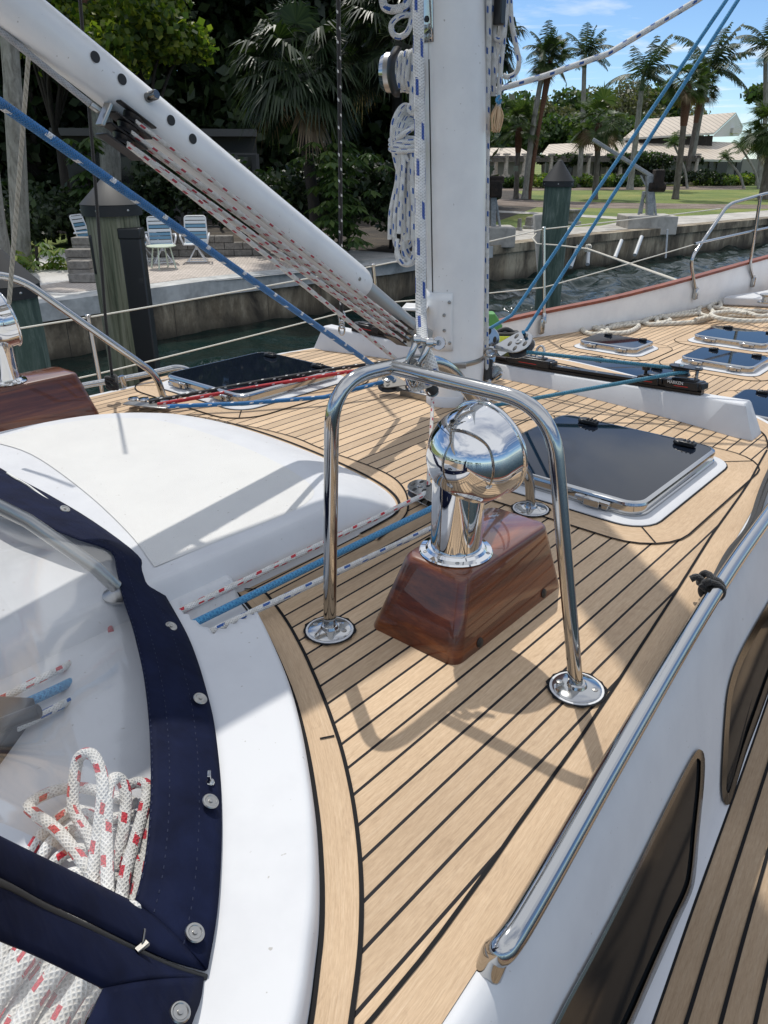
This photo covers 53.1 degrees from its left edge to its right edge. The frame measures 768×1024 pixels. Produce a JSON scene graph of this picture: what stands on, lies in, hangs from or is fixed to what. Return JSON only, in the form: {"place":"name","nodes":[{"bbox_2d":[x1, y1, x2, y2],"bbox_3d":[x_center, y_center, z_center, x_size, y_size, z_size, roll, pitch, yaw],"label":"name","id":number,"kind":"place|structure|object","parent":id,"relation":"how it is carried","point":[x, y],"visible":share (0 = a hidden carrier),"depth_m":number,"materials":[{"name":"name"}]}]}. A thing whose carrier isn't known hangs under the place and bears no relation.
{"place":"outdoors","nodes":[
{"label":"outdoors","id":0,"kind":"place"},
{"bbox_2d":[7,57,30,303],"bbox_3d":[-0.996,-0.933,2.095,0.016,0.678,0.278,8,26,16],"label":"twisted cord","id":1,"kind":"object","parent":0,"point":[18,183],"visible":0.84,"depth_m":2.10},
{"bbox_2d":[40,254,303,292],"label":"patio paving","id":2,"kind":"structure","parent":0,"point":[212,266],"depth_m":17.46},
{"bbox_2d":[64,236,95,281],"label":"steps","id":3,"kind":"structure","parent":2,"relation":"on","point":[79,262],"depth_m":16.34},
{"bbox_2d":[145,216,176,263],"bbox_3d":[-5.334,-6.512,18.370,0.719,1.021,0.735,-8,26,-16],"label":"patio chair","id":4,"kind":"object","parent":2,"relation":"on","point":[150,241],"visible":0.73,"depth_m":18.48,"materials":[{"name":"white"}]},
{"bbox_2d":[144,235,278,256],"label":"retaining wall","id":5,"kind":"structure","parent":2,"relation":"on","point":[224,245],"depth_m":19.57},
{"bbox_2d":[223,0,374,230],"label":"fan palm","id":6,"kind":"object","parent":2,"relation":"on","point":[303,103],"visible":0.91,"depth_m":17.19,"materials":[{"name":"green plant"}]},
{"bbox_2d":[57,191,535,252],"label":"shaded soil","id":7,"kind":"structure","parent":0,"point":[377,239],"depth_m":26.30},
{"bbox_2d":[82,0,120,180],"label":"palm trunk","id":8,"kind":"object","parent":7,"relation":"on","point":[110,161],"visible":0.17,"depth_m":22.89,"materials":[{"name":"grey plant"}]},
{"bbox_2d":[61,0,219,235],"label":"sea grape tree","id":9,"kind":"object","parent":7,"relation":"on","point":[138,38],"visible":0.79,"depth_m":20.53,"materials":[{"name":"green plant"}]},
{"bbox_2d":[49,128,259,229],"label":"screened house","id":10,"kind":"structure","parent":7,"relation":"on","point":[245,146],"depth_m":29.11,"materials":[{"name":"grey"}]},
{"bbox_2d":[122,150,249,228],"bbox_3d":[-5.604,-9.207,22.448,4.207,2.512,3.613,-1,25,-2],"label":"shrub","id":11,"kind":"object","parent":7,"relation":"on","point":[146,171],"visible":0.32,"depth_m":21.47,"materials":[{"name":"green plant"}]},
{"bbox_2d":[167,169,274,236],"bbox_3d":[-3.788,-8.573,21.433,4.345,2.218,3.272,20,31,36],"label":"shrub","id":12,"kind":"object","parent":7,"relation":"on","point":[176,196],"visible":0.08,"depth_m":21.25,"materials":[{"name":"green plant"}]},
{"bbox_2d":[0,0,518,199],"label":"distant wood","id":13,"kind":"object","parent":7,"relation":"on","point":[192,91],"visible":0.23,"depth_m":31.48,"materials":[{"name":"green plant"}]},
{"bbox_2d":[194,0,357,146],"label":"shade tree","id":14,"kind":"object","parent":7,"relation":"on","point":[222,10],"visible":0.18,"depth_m":31.35,"materials":[{"name":"green plant"}]},
{"bbox_2d":[327,0,412,253],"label":"fan palm","id":15,"kind":"object","parent":7,"relation":"on","point":[368,11],"visible":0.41,"depth_m":18.01,"materials":[{"name":"green plant"}]},
{"bbox_2d":[493,97,546,198],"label":"fan palm","id":16,"kind":"object","parent":7,"relation":"on","point":[522,109],"visible":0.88,"depth_m":44.44,"materials":[{"name":"green plant"}]},
{"bbox_2d":[521,20,568,198],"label":"feather palm","id":17,"kind":"object","parent":7,"relation":"on","point":[524,195],"visible":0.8,"depth_m":43.04,"materials":[{"name":"green plant"}]},
{"bbox_2d":[524,28,577,198],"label":"fan palm","id":18,"kind":"object","parent":7,"relation":"on","point":[564,55],"visible":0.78,"depth_m":42.45,"materials":[{"name":"green plant"}]},
{"bbox_2d":[31,162,767,254],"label":"lawn","id":19,"kind":"structure","parent":0,"point":[695,196],"depth_m":44.34,"materials":[{"name":"green plant"}]},
{"bbox_2d":[1,179,62,246],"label":"shrub","id":20,"kind":"object","parent":19,"relation":"on","point":[39,214],"visible":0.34,"depth_m":19.80,"materials":[{"name":"green plant"}]},
{"bbox_2d":[5,179,87,245],"bbox_3d":[-9.098,-8.512,21.826,3.490,1.780,3.738,20,31,36],"label":"shrub","id":21,"kind":"object","parent":19,"relation":"on","point":[56,200],"visible":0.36,"depth_m":20.93,"materials":[{"name":"green plant"}]},
{"bbox_2d":[20,0,117,237],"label":"sea grape tree","id":22,"kind":"object","parent":19,"relation":"on","point":[44,83],"visible":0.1,"depth_m":22.02,"materials":[{"name":"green plant"}]},
{"bbox_2d":[25,248,405,297],"bbox_3d":[-7.133,-6.758,20.152,13.199,0.001,13.724,-16,29,-31],"label":"gravel bed","id":23,"kind":"object","parent":19,"relation":"on","point":[50,276],"visible":0.09,"depth_m":17.35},
{"bbox_2d":[0,35,31,267],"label":"palm trunk","id":24,"kind":"object","parent":23,"relation":"on","point":[12,81],"visible":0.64,"depth_m":16.80,"materials":[{"name":"grey plant"}]},
{"bbox_2d":[15,242,67,271],"bbox_3d":[-7.850,-5.717,17.358,2.002,0.606,2.098,4,25,8],"label":"broad leaf bush","id":25,"kind":"object","parent":23,"relation":"on","point":[28,265],"visible":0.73,"depth_m":17.33,"materials":[{"name":"green plant"}]},
{"bbox_2d":[62,137,107,236],"bbox_3d":[-8.038,-8.669,20.930,1.321,2.810,1.359,-14,28,-28],"label":"broad leaf bush","id":26,"kind":"object","parent":23,"relation":"on","point":[84,146],"visible":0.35,"depth_m":20.50,"materials":[{"name":"green plant"}]},
{"bbox_2d":[253,157,336,219],"bbox_3d":[-2.188,-8.373,20.809,2.696,2.380,4.473,4,25,8],"label":"shrub","id":27,"kind":"object","parent":23,"relation":"on","point":[284,188],"visible":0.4,"depth_m":19.44,"materials":[{"name":"green plant"}]},
{"bbox_2d":[288,140,395,251],"bbox_3d":[-1.121,-7.315,18.170,2.544,2.680,2.440,20,31,36],"label":"broad leaf bush","id":28,"kind":"object","parent":23,"relation":"on","point":[330,168],"visible":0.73,"depth_m":17.89,"materials":[{"name":"green plant"}]},
{"bbox_2d":[290,149,401,250],"bbox_3d":[-0.785,-8.146,20.029,3.845,2.626,3.038,20,31,36],"label":"shrub","id":29,"kind":"object","parent":23,"relation":"on","point":[385,176],"visible":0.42,"depth_m":19.53,"materials":[{"name":"green plant"}]},
{"bbox_2d":[38,217,767,359],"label":"seawall","id":30,"kind":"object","parent":19,"relation":"on","point":[395,281],"visible":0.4,"depth_m":17.28,"materials":[{"name":"concrete"}]},
{"bbox_2d":[490,153,701,187],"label":"pergola","id":31,"kind":"object","parent":19,"relation":"on","point":[507,158],"visible":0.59,"depth_m":62.07,"materials":[{"name":"wood"}]},
{"bbox_2d":[536,149,704,170],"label":"vine","id":32,"kind":"object","parent":31,"relation":"on","point":[650,162],"visible":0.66,"depth_m":63.80,"materials":[{"name":"green plant"}]},
{"bbox_2d":[567,80,630,198],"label":"fan palm","id":33,"kind":"object","parent":19,"relation":"on","point":[589,132],"visible":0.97,"depth_m":43.35,"materials":[{"name":"green plant"}]},
{"bbox_2d":[502,186,745,190],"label":"planting bed","id":34,"kind":"object","parent":19,"relation":"on","point":[667,188],"visible":0.6,"depth_m":60.17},
{"bbox_2d":[565,22,613,186],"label":"feather palm","id":35,"kind":"object","parent":34,"relation":"on","point":[587,47],"visible":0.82,"depth_m":58.43,"materials":[{"name":"green plant"}]},
{"bbox_2d":[605,32,676,189],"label":"feather palm","id":36,"kind":"object","parent":34,"relation":"on","point":[648,70],"visible":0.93,"depth_m":54.94,"materials":[{"name":"green plant"}]},
{"bbox_2d":[490,112,758,183],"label":"hall","id":37,"kind":"structure","parent":19,"relation":"on","point":[708,149],"depth_m":72.22,"materials":[{"name":"white paint"}]},
{"bbox_2d":[595,79,658,119],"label":"skyline tree","id":38,"kind":"object","parent":19,"relation":"on","point":[630,107],"visible":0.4,"depth_m":87.01,"materials":[{"name":"green plant"}]},
{"bbox_2d":[497,199,767,208],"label":"mulch strip","id":39,"kind":"object","parent":19,"relation":"on","point":[530,203],"visible":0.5,"depth_m":39.83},
{"bbox_2d":[659,55,713,198],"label":"fan palm","id":40,"kind":"object","parent":19,"relation":"on","point":[688,96],"visible":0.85,"depth_m":43.42,"materials":[{"name":"green plant"}]},
{"bbox_2d":[682,65,722,185],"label":"fan palm","id":41,"kind":"object","parent":19,"relation":"on","point":[712,95],"visible":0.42,"depth_m":63.10,"materials":[{"name":"green plant"}]},
{"bbox_2d":[667,22,756,184],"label":"feather palm","id":42,"kind":"object","parent":19,"relation":"on","point":[716,55],"visible":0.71,"depth_m":62.62,"materials":[{"name":"green plant"}]},
{"bbox_2d":[734,98,767,198],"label":"fan palm","id":43,"kind":"object","parent":19,"relation":"on","point":[757,138],"visible":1,"depth_m":44.17,"materials":[{"name":"green plant"}]},
{"bbox_2d":[734,18,767,185],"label":"feather palm","id":44,"kind":"object","parent":19,"relation":"on","point":[747,39],"visible":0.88,"depth_m":62.35,"materials":[{"name":"green plant"}]},
{"bbox_2d":[50,243,767,395],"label":"water","id":45,"kind":"structure","parent":0,"point":[621,279],"depth_m":17.96,"materials":[{"name":"green liquid"}]},
{"bbox_2d":[0,249,50,372],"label":"piling","id":46,"kind":"object","parent":45,"relation":"in","point":[31,353],"visible":0.29,"depth_m":6.14,"materials":[{"name":"green"}]},
{"bbox_2d":[79,179,142,388],"bbox_3d":[-2.605,-1.266,8.101,0.576,4.190,0.574,20,31,36],"label":"piling","id":47,"kind":"object","parent":45,"relation":"in","point":[117,209],"visible":0.42,"depth_m":7.33,"materials":[{"name":"green"}]},
{"bbox_2d":[117,227,161,381],"bbox_3d":[-2.402,-1.000,8.065,0.215,3.738,0.165,0,25,0],"label":"fender post","id":48,"kind":"object","parent":45,"relation":"in","point":[134,260],"visible":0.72,"depth_m":7.48,"materials":[{"name":"black plastic"}]},
{"bbox_2d":[0,255,767,1023],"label":"sailing yacht","id":49,"kind":"object","parent":45,"relation":"on","point":[394,813],"visible":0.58,"depth_m":1.37,"materials":[{"name":"brown wood"}]},
{"bbox_2d":[0,696,42,763],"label":"rope clutch","id":50,"kind":"object","parent":49,"relation":"on","point":[15,712],"visible":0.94,"depth_m":1.15,"materials":[{"name":"black plastic"}]},
{"bbox_2d":[0,367,98,431],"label":"vent box","id":51,"kind":"object","parent":49,"relation":"on","point":[49,394],"visible":0.98,"depth_m":2.67,"materials":[{"name":"brown wood"}]},
{"bbox_2d":[0,292,26,386],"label":"cowl vent","id":52,"kind":"object","parent":51,"relation":"on","point":[10,335],"visible":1,"depth_m":2.55,"materials":[{"name":"silver metal"}]},
{"bbox_2d":[0,900,141,1023],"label":"rope coil","id":53,"kind":"object","parent":49,"relation":"on","point":[34,990],"visible":0.39,"depth_m":0.76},
{"bbox_2d":[22,747,150,899],"bbox_3d":[-0.376,0.406,0.954,0.170,0.099,0.261,-6,25,-12],"label":"rope coil","id":54,"kind":"object","parent":49,"relation":"on","point":[97,857],"visible":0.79,"depth_m":0.98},
{"bbox_2d":[0,272,173,399],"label":"vent guard","id":55,"kind":"object","parent":49,"relation":"on","point":[78,319],"visible":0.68,"depth_m":2.67,"materials":[{"name":"silver metal"}]},
{"bbox_2d":[84,314,103,392],"bbox_3d":[-1.459,-0.748,3.904,0.036,0.511,0.046,20,31,36],"label":"stanchion","id":56,"kind":"object","parent":49,"relation":"on","point":[94,354],"visible":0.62,"depth_m":3.87,"materials":[{"name":"silver metal"}]},
{"bbox_2d":[20,208,720,328],"bbox_3d":[-0.814,-1.210,3.957,9.234,0.332,0.573,-20,32,-37],"label":"lifeline","id":57,"kind":"object","parent":56,"relation":"attached to","point":[317,276],"visible":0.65,"depth_m":4.37,"materials":[{"name":"beige"}]},
{"bbox_2d":[0,468,221,1023],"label":"spray dodger","id":58,"kind":"object","parent":49,"relation":"on","point":[118,948],"visible":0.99,"depth_m":0.91,"materials":[{"name":"blue fabric"}]},
{"bbox_2d":[82,365,188,387],"bbox_3d":[-1.152,-0.466,3.066,1.056,0.130,0.066,-22,33,-39],"label":"grab rail","id":59,"kind":"object","parent":49,"relation":"on","point":[122,379],"visible":0.54,"depth_m":3.15,"materials":[{"name":"silver metal"}]},
{"bbox_2d":[104,374,119,390],"bbox_3d":[-1.029,-0.492,2.921,0.047,0.057,0.053,20,31,36],"label":"cord knot","id":60,"kind":"object","parent":59,"relation":"attached to","point":[112,380],"visible":1,"depth_m":2.91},
{"bbox_2d":[78,0,112,375],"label":"shock cord","id":61,"kind":"object","parent":60,"relation":"attached to","point":[96,202],"visible":0.84,"depth_m":2.62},
{"bbox_2d":[123,396,168,408],"bbox_3d":[-0.870,-0.402,2.846,0.194,0.027,0.092,7,26,15],"label":"deck organiser","id":62,"kind":"object","parent":49,"relation":"on","point":[133,401],"visible":0.9,"depth_m":2.83,"materials":[{"name":"silver metal"}]},
{"bbox_2d":[148,360,387,402],"bbox_3d":[-0.172,-0.575,3.119,1.538,0.079,0.078,-10,27,-21],"label":"rope","id":63,"kind":"object","parent":62,"relation":"on","point":[183,395],"visible":0.59,"depth_m":3.02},
{"bbox_2d":[0,491,425,696],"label":"red flecked rope","id":64,"kind":"object","parent":49,"relation":"on","point":[38,679],"visible":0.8,"depth_m":1.65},
{"bbox_2d":[17,526,430,731],"bbox_3d":[-0.220,0.174,1.562,0.057,0.046,1.284,21,32,38],"label":"blue flecked rope","id":65,"kind":"object","parent":49,"relation":"on","point":[56,707],"visible":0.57,"depth_m":1.59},
{"bbox_2d":[27,505,431,703],"bbox_3d":[-0.217,0.136,1.644,0.056,0.048,1.384,20,31,36],"label":"light blue rope","id":66,"kind":"object","parent":49,"relation":"on","point":[51,691],"visible":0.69,"depth_m":1.63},
{"bbox_2d":[162,352,343,409],"bbox_3d":[-0.542,-0.569,3.184,0.570,0.073,0.615,20,31,36],"label":"deck hatch","id":67,"kind":"object","parent":49,"relation":"on","point":[249,367],"visible":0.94,"depth_m":3.10,"materials":[{"name":"glass"}]},
{"bbox_2d":[157,369,354,404],"bbox_3d":[-0.156,-0.552,3.094,1.492,0.069,0.071,-10,27,-21],"label":"red rope","id":68,"kind":"object","parent":49,"relation":"on","point":[191,398],"visible":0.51,"depth_m":2.96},
{"bbox_2d":[167,380,383,408],"bbox_3d":[-0.389,-0.436,2.878,0.822,0.042,0.064,-7,26,-15],"label":"blue deck rope","id":69,"kind":"object","parent":49,"relation":"on","point":[266,401],"visible":0.9,"depth_m":2.84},
{"bbox_2d":[402,0,486,407],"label":"mast","id":70,"kind":"object","parent":49,"relation":"on","point":[455,87],"visible":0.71,"depth_m":2.55,"materials":[{"name":"metal"}]},
{"bbox_2d":[0,97,395,381],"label":"thick blue rope","id":71,"kind":"object","parent":70,"relation":"attached to","point":[32,125],"visible":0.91,"depth_m":1.46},
{"bbox_2d":[0,0,432,337],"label":"boom vang","id":72,"kind":"object","parent":70,"relation":"attached to","point":[55,39],"visible":0.77,"depth_m":1.84,"materials":[{"name":"white paint"}]},
{"bbox_2d":[89,100,156,160],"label":"tackle block","id":73,"kind":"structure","parent":72,"relation":"attached to","point":[126,123],"depth_m":1.75,"materials":[{"name":"black plastic"}]},
{"bbox_2d":[125,119,407,358],"bbox_3d":[-0.272,-0.718,2.194,0.065,0.709,0.947,23,33,40],"label":"vang tackle line","id":74,"kind":"object","parent":73,"relation":"attached to","point":[233,224],"visible":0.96,"depth_m":2.10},
{"bbox_2d":[378,46,412,97],"bbox_3d":[0.045,-1.389,2.433,0.142,0.147,0.249,8,26,16],"label":"mast winch","id":75,"kind":"object","parent":70,"relation":"attached to","point":[394,71],"visible":0.81,"depth_m":2.42,"materials":[{"name":"silver metal"}]},
{"bbox_2d":[387,50,414,266],"bbox_3d":[0.076,-1.206,2.478,0.129,0.809,0.116,9,26,18],"label":"rope coil","id":76,"kind":"object","parent":70,"relation":"hanging from","point":[401,212],"visible":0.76,"depth_m":2.51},
{"bbox_2d":[412,0,427,347],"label":"halyard","id":77,"kind":"object","parent":70,"relation":"attached to","point":[420,173],"visible":0.94,"depth_m":1.43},
{"bbox_2d":[484,0,491,380],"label":"halyard","id":78,"kind":"object","parent":70,"relation":"attached to","point":[488,99],"visible":0.88,"depth_m":2.65,"materials":[{"name":"white fabric"}]},
{"bbox_2d":[483,331,534,358],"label":"pulley block","id":79,"kind":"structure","parent":70,"relation":"attached to","point":[518,345],"depth_m":2.90,"materials":[{"name":"silver metal"}]},
{"bbox_2d":[522,0,739,333],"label":"light blue sheet","id":80,"kind":"object","parent":79,"relation":"attached to","point":[668,108],"visible":0.96,"depth_m":2.73,"materials":[{"name":"fabric"}]},
{"bbox_2d":[496,0,701,92],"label":"jib furling line","id":81,"kind":"object","parent":70,"relation":"attached to","point":[616,48],"visible":0.91,"depth_m":2.62,"materials":[{"name":"white fabric"}]},
{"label":"boom","id":82,"kind":"object","parent":70,"relation":"attached to","visible":0},
{"bbox_2d":[0,27,91,106],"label":"braided line","id":83,"kind":"object","parent":82,"relation":"hanging from","point":[40,63],"visible":1,"depth_m":1.62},
{"bbox_2d":[303,354,607,707],"bbox_3d":[0.316,-0.063,1.544,0.566,0.539,0.870,20,31,36],"label":"vent guard","id":84,"kind":"object","parent":49,"relation":"on","point":[573,684],"visible":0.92,"depth_m":1.31,"materials":[{"name":"silver metal"}]},
{"bbox_2d":[405,334,445,387],"bbox_3d":[0.072,-0.266,1.360,0.073,0.097,0.027,1,25,2],"label":"bow shackle","id":85,"kind":"object","parent":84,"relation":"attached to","point":[438,342],"visible":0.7,"depth_m":1.34,"materials":[{"name":"silver metal"}]},
{"bbox_2d":[374,508,558,664],"bbox_3d":[0.183,0.124,1.588,0.216,0.157,0.404,20,31,36],"label":"vent box","id":86,"kind":"object","parent":49,"relation":"on","point":[451,615],"visible":0.9,"depth_m":1.49,"materials":[{"name":"brown wood"}]},
{"bbox_2d":[419,399,527,567],"bbox_3d":[0.158,-0.054,1.432,0.191,0.298,0.150,20,31,36],"label":"cowl vent","id":87,"kind":"object","parent":86,"relation":"on","point":[476,456],"visible":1,"depth_m":1.38,"materials":[{"name":"silver metal"}]},
{"bbox_2d":[314,321,760,440],"bbox_3d":[0.511,-0.641,3.198,2.068,0.190,0.233,20,31,36],"label":"traveller","id":88,"kind":"object","parent":49,"relation":"on","point":[684,398],"visible":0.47,"depth_m":2.87,"materials":[{"name":"white"}]},
{"bbox_2d":[338,311,345,335],"bbox_3d":[-0.189,-0.850,3.454,0.037,0.115,0.010,2,25,5],"label":"snap shackle","id":89,"kind":"object","parent":88,"relation":"attached to","point":[341,321],"visible":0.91,"depth_m":3.45,"materials":[{"name":"silver metal"}]},
{"bbox_2d":[336,0,342,312],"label":"black halyard","id":90,"kind":"object","parent":89,"relation":"on","point":[338,28],"visible":0.84,"depth_m":3.12,"materials":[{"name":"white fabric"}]},
{"bbox_2d":[483,326,499,365],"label":"pulley block","id":91,"kind":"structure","parent":88,"relation":"attached to","point":[494,338],"depth_m":3.20,"materials":[{"name":"silver metal"}]},
{"bbox_2d":[490,0,727,328],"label":"light blue sheet","id":92,"kind":"object","parent":91,"relation":"attached to","point":[652,108],"visible":1,"depth_m":2.82,"materials":[{"name":"fabric"}]},
{"bbox_2d":[494,350,688,406],"bbox_3d":[0.719,-0.487,2.820,0.740,0.169,0.208,0,25,0],"label":"traveller control line","id":93,"kind":"object","parent":88,"relation":"attached to","point":[657,376],"visible":0.84,"depth_m":2.75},
{"bbox_2d":[539,227,546,334],"bbox_3d":[1.132,-1.642,5.472,0.094,0.734,0.068,20,31,36],"label":"stanchion","id":94,"kind":"object","parent":49,"relation":"on","point":[543,320],"visible":1,"depth_m":5.48,"materials":[{"name":"silver metal"}]},
{"bbox_2d":[79,244,693,378],"bbox_3d":[-0.972,-0.905,3.932,8.776,0.370,0.627,-20,32,-36],"label":"lifeline","id":95,"kind":"object","parent":94,"relation":"attached to","point":[352,310],"visible":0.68,"depth_m":4.66,"materials":[{"name":"beige"}]},
{"bbox_2d":[574,333,657,356],"bbox_3d":[1.606,-1.170,5.307,0.495,0.073,0.400,20,31,36],"label":"deck hatch","id":96,"kind":"object","parent":49,"relation":"on","point":[610,343],"visible":1,"depth_m":5.23,"materials":[{"name":"silver metal"}]},
{"bbox_2d":[512,415,725,525],"bbox_3d":[0.638,-0.165,2.314,0.610,0.073,0.650,20,31,36],"label":"deck hatch","id":97,"kind":"object","parent":49,"relation":"on","point":[622,475],"visible":0.84,"depth_m":2.20,"materials":[{"name":"glass"}]},
{"bbox_2d":[476,503,767,984],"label":"grab rail","id":98,"kind":"object","parent":49,"relation":"on","point":[503,946],"visible":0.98,"depth_m":1.08,"materials":[{"name":"silver metal"}]},
{"bbox_2d":[556,749,704,1023],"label":"window frame","id":99,"kind":"structure","parent":49,"relation":"in","point":[613,987],"depth_m":1.24,"materials":[{"name":"glass"}]},
{"bbox_2d":[580,300,767,335],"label":"dock line","id":100,"kind":"object","parent":49,"relation":"on","point":[729,314],"visible":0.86,"depth_m":6.02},
{"bbox_2d":[675,347,767,376],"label":"deck hatch","id":101,"kind":"object","parent":49,"relation":"on","point":[714,359],"visible":1,"depth_m":4.80,"materials":[{"name":"silver metal"}]},
{"bbox_2d":[688,325,767,351],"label":"deck hatch","id":102,"kind":"object","parent":49,"relation":"on","point":[728,336],"visible":1,"depth_m":5.40,"materials":[{"name":"blue metal"}]},
{"bbox_2d":[690,192,767,299],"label":"bow pulpit","id":103,"kind":"object","parent":49,"relation":"attached to","point":[695,293],"visible":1,"depth_m":6.52,"materials":[{"name":"silver metal"}]},
{"bbox_2d":[722,604,767,804],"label":"window frame","id":104,"kind":"structure","parent":49,"relation":"in","point":[748,688],"depth_m":1.80,"materials":[{"name":"black metal"}]},
{"bbox_2d":[534,160,573,310],"bbox_3d":[3.369,-4.793,15.584,0.607,4.281,0.605,20,31,36],"label":"piling","id":105,"kind":"object","parent":45,"relation":"in","point":[558,182],"visible":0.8,"depth_m":14.98,"materials":[{"name":"green"}]},
{"bbox_2d":[497,0,767,158],"label":"sky","id":106,"kind":"structure","parent":0,"point":[622,19],"materials":[{"name":"blue"}]},
{"bbox_2d":[515,210,767,239],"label":"dock paving","id":107,"kind":"structure","parent":0,"point":[690,219],"depth_m":30.09,"materials":[{"name":"concrete"}]},
{"bbox_2d":[489,176,515,247],"bbox_3d":[3.295,-8.675,22.183,0.950,1.887,1.000,0,25,0],"label":"boat davit","id":108,"kind":"object","parent":107,"relation":"on","point":[499,231],"visible":0.9,"depth_m":21.98,"materials":[{"name":"concrete"}]},
{"bbox_2d":[592,138,677,234],"bbox_3d":[8.830,-11.528,27.196,3.011,3.117,1.500,0,25,0],"label":"boat davit","id":109,"kind":"object","parent":107,"relation":"on","point":[653,182],"visible":0.91,"depth_m":27.04,"materials":[{"name":"metal"}]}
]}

